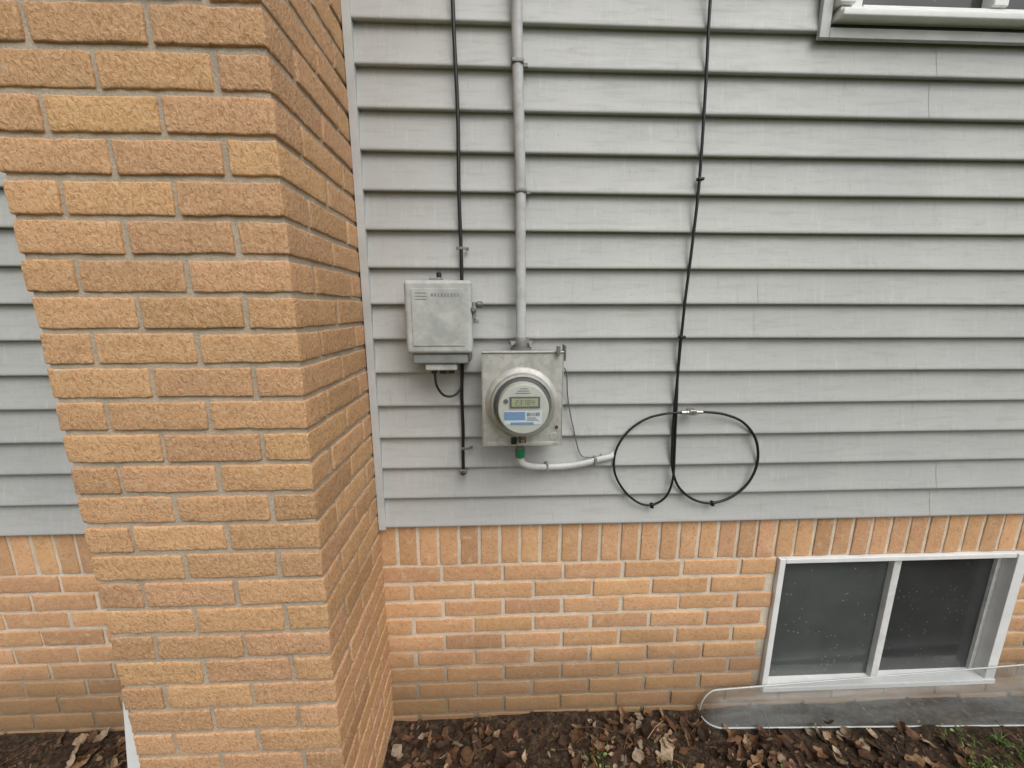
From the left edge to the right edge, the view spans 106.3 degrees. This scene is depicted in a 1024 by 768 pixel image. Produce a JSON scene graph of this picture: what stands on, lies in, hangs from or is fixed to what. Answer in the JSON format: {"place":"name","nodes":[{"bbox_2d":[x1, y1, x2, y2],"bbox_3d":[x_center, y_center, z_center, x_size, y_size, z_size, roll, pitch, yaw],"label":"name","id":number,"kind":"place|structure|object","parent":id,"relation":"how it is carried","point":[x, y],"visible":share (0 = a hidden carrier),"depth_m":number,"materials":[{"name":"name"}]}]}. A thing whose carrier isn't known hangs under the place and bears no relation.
{"place":"outdoors","nodes":[
{"label":"outdoors","id":0,"kind":"place"},
{"bbox_2d":[0,694,1023,767],"bbox_3d":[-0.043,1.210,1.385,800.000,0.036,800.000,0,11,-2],"label":"ground","id":1,"kind":"structure","parent":0,"point":[887,712],"depth_m":1.34,"materials":[{"name":"soil"}]},
{"bbox_2d":[123,701,140,767],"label":"board","id":2,"kind":"object","parent":1,"relation":"on","point":[133,757],"visible":0.4,"depth_m":0.90,"materials":[{"name":"white plastic"}]},
{"bbox_2d":[0,0,393,767],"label":"brick chimney","id":3,"kind":"object","parent":1,"relation":"on","point":[178,188],"visible":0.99,"depth_m":0.76,"materials":[{"name":"orange brick"}]},
{"bbox_2d":[340,0,386,529],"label":"trim","id":4,"kind":"structure","parent":3,"relation":"attached to","point":[351,83],"depth_m":1.05,"materials":[{"name":"white plastic"}]},
{"bbox_2d":[0,520,778,733],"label":"mortar bed","id":5,"kind":"object","parent":1,"relation":"on","point":[768,585],"visible":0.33,"depth_m":1.32,"materials":[{"name":"grey concrete"}]},
{"bbox_2d":[0,514,1023,734],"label":"brickwork","id":6,"kind":"object","parent":1,"relation":"on","point":[44,552],"visible":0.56,"depth_m":1.32,"materials":[{"name":"brick"}]},
{"bbox_2d":[0,0,1023,535],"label":"siding panels","id":7,"kind":"object","parent":6,"relation":"on","point":[852,342],"visible":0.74,"depth_m":1.11,"materials":[{"name":"plastic"}]},
{"bbox_2d":[404,272,482,373],"bbox_3d":[-0.182,-0.164,1.058,0.204,0.283,0.091,0,11,-2],"label":"telephone interface box","id":8,"kind":"object","parent":7,"relation":"attached to","point":[440,314],"visible":1,"depth_m":1.01,"materials":[{"name":"grey plastic"}]},
{"bbox_2d":[434,0,472,474],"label":"black telephone cable","id":9,"kind":"object","parent":7,"relation":"attached to","point":[463,469],"visible":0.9,"depth_m":1.04,"materials":[{"name":"rubber"}]},
{"bbox_2d":[511,0,529,336],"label":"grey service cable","id":10,"kind":"object","parent":7,"relation":"attached to","point":[518,64],"visible":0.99,"depth_m":1.01,"materials":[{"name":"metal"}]},
{"bbox_2d":[481,337,566,458],"bbox_3d":[0.032,0.052,1.058,0.230,0.352,0.187,0,11,-2],"label":"electric meter","id":11,"kind":"object","parent":7,"relation":"attached to","point":[522,393],"visible":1,"depth_m":1.04,"materials":[{"name":"metal"}]},
{"bbox_2d":[517,451,613,471],"bbox_3d":[0.167,0.223,1.180,0.318,0.089,0.047,-2,11,-9],"label":"conduit pipe","id":12,"kind":"object","parent":11,"relation":"attached to","point":[547,467],"visible":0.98,"depth_m":1.18,"materials":[{"name":"grey plastic"}]},
{"bbox_2d":[564,367,601,457],"bbox_3d":[0.207,0.088,1.166,0.155,0.291,0.020,-2,11,-11],"label":"thin ground wire","id":13,"kind":"object","parent":7,"relation":"attached to","point":[571,417],"visible":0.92,"depth_m":1.17,"materials":[{"name":"metal"}]},
{"bbox_2d":[613,0,759,507],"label":"black coax cable","id":14,"kind":"object","parent":7,"relation":"attached to","point":[689,411],"visible":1,"depth_m":1.16,"materials":[{"name":"rubber"}]},
{"bbox_2d":[816,0,833,40],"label":"window channel","id":15,"kind":"object","parent":7,"relation":"attached to","point":[825,18],"depth_m":0.99,"materials":[{"name":"white plastic"}]},
{"bbox_2d":[826,27,1023,45],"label":"window channel","id":16,"kind":"object","parent":7,"relation":"attached to","point":[925,36],"depth_m":1.01,"materials":[{"name":"white plastic"}]},
{"bbox_2d":[830,24,1023,32],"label":"window channel gap","id":17,"kind":"object","parent":7,"relation":"attached to","point":[927,28],"depth_m":1.00,"materials":[{"name":"plastic"}]},
{"bbox_2d":[782,514,1023,555],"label":"mortar bed","id":18,"kind":"object","parent":6,"relation":"on","point":[907,535],"visible":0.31,"depth_m":1.32,"materials":[{"name":"grey concrete"}]},
{"bbox_2d":[783,550,1016,563],"bbox_3d":[1.346,0.595,1.356,0.827,0.017,0.070,0,11,-2],"label":"window frame","id":19,"kind":"structure","parent":18,"relation":"attached to","point":[899,556],"depth_m":1.32,"materials":[{"name":"white plastic"}]},
{"bbox_2d":[0,698,1023,767],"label":"fallen leaves","id":20,"kind":"object","parent":1,"relation":"on","point":[649,730],"visible":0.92,"depth_m":1.29,"materials":[{"name":"brown plant"}]},
{"bbox_2d":[583,723,1023,767],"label":"weed plants","id":21,"kind":"object","parent":1,"relation":"on","point":[973,762],"visible":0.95,"depth_m":1.25,"materials":[{"name":"green plant"}]},
{"bbox_2d":[699,664,1023,728],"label":"window well cover","id":22,"kind":"object","parent":1,"relation":"on","point":[711,691],"depth_m":1.39,"materials":[{"name":"clear plastic"}]},
{"bbox_2d":[756,684,984,701],"bbox_3d":[1.351,1.286,1.565,0.892,0.379,0.184,0,11,-2],"label":"mortar bed","id":23,"kind":"object","parent":1,"relation":"on","point":[873,696],"depth_m":1.45,"materials":[{"name":"grey concrete"}]},
{"bbox_2d":[758,667,994,691],"bbox_3d":[1.354,1.104,1.451,0.888,0.019,0.078,0,11,-2],"label":"frame bottom","id":24,"kind":"object","parent":23,"relation":"on","point":[966,677],"visible":0.51,"depth_m":1.43,"materials":[{"name":"white plastic"}]},
{"bbox_2d":[759,556,785,684],"bbox_3d":[0.921,0.843,1.387,0.021,0.516,0.070,0,11,-2],"label":"frame","id":25,"kind":"object","parent":24,"relation":"on","point":[772,616],"visible":0.47,"depth_m":1.35,"materials":[{"name":"white plastic"}]},
{"bbox_2d":[769,561,888,675],"bbox_3d":[1.141,0.855,1.402,0.394,0.486,0.004,0,11,-2],"label":"pane screen","id":26,"kind":"object","parent":24,"relation":"on","point":[827,617],"visible":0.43,"depth_m":1.40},
{"bbox_2d":[866,561,901,675],"bbox_3d":[1.353,0.849,1.405,0.027,0.498,0.032,0,11,-2],"label":"sash stile","id":27,"kind":"object","parent":24,"relation":"on","point":[884,611],"visible":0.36,"depth_m":1.39,"materials":[{"name":"white plastic"}]},
{"bbox_2d":[879,558,993,669],"bbox_3d":[1.562,0.851,1.425,0.361,0.486,0.004,0,11,-2],"label":"pane clear","id":28,"kind":"object","parent":24,"relation":"on","point":[935,611],"visible":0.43,"depth_m":1.42,"materials":[{"name":"clear glass"}]},
{"bbox_2d":[965,558,1001,667],"bbox_3d":[1.751,0.843,1.432,0.015,0.498,0.026,0,11,-2],"label":"sash stile","id":29,"kind":"object","parent":24,"relation":"on","point":[984,610],"visible":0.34,"depth_m":1.42,"materials":[{"name":"white plastic"}]},
{"bbox_2d":[973,550,1023,677],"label":"frame","id":30,"kind":"object","parent":24,"relation":"on","point":[1001,605],"visible":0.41,"depth_m":1.39,"materials":[{"name":"white plastic"}]},
{"bbox_2d":[983,550,1023,693],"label":"mortar bed","id":31,"kind":"object","parent":1,"relation":"on","point":[1016,662],"depth_m":1.45,"materials":[{"name":"grey concrete"}]},
{"bbox_3d":[1.510,-0.283,1.266,1.382,1.371,0.184,0,11,-2],"label":"sheathing","id":32,"kind":"object","parent":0,"visible":0},
{"bbox_2d":[831,7,1023,28],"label":"sill","id":33,"kind":"structure","parent":32,"relation":"on","point":[926,18],"depth_m":0.98,"materials":[{"name":"white plastic"}]},
{"bbox_2d":[832,6,1023,17],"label":"frame bottom","id":34,"kind":"object","parent":33,"relation":"on","point":[837,11],"visible":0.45,"depth_m":0.98,"materials":[{"name":"white plastic"}]},
{"bbox_2d":[832,0,855,13],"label":"frame","id":35,"kind":"object","parent":34,"relation":"on","point":[838,4],"visible":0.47,"depth_m":0.97,"materials":[{"name":"white plastic"}]},
{"bbox_2d":[852,0,862,6],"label":"sash","id":36,"kind":"object","parent":34,"relation":"on","point":[858,3],"depth_m":0.99,"materials":[{"name":"white plastic"}]},
{"bbox_2d":[862,5,1023,11],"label":"sash bottom","id":37,"kind":"object","parent":34,"relation":"on","point":[942,8],"visible":0.24,"depth_m":1.00,"materials":[{"name":"white plastic"}]},
{"bbox_2d":[862,0,1023,9],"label":"glass","id":38,"kind":"object","parent":37,"relation":"on","point":[1016,4],"depth_m":1.02,"materials":[{"name":"glass"}]},
{"bbox_2d":[981,0,1008,8],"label":"meeting stile","id":39,"kind":"object","parent":37,"relation":"on","point":[994,4],"visible":0.45,"depth_m":1.00,"materials":[{"name":"white plastic"}]}
]}

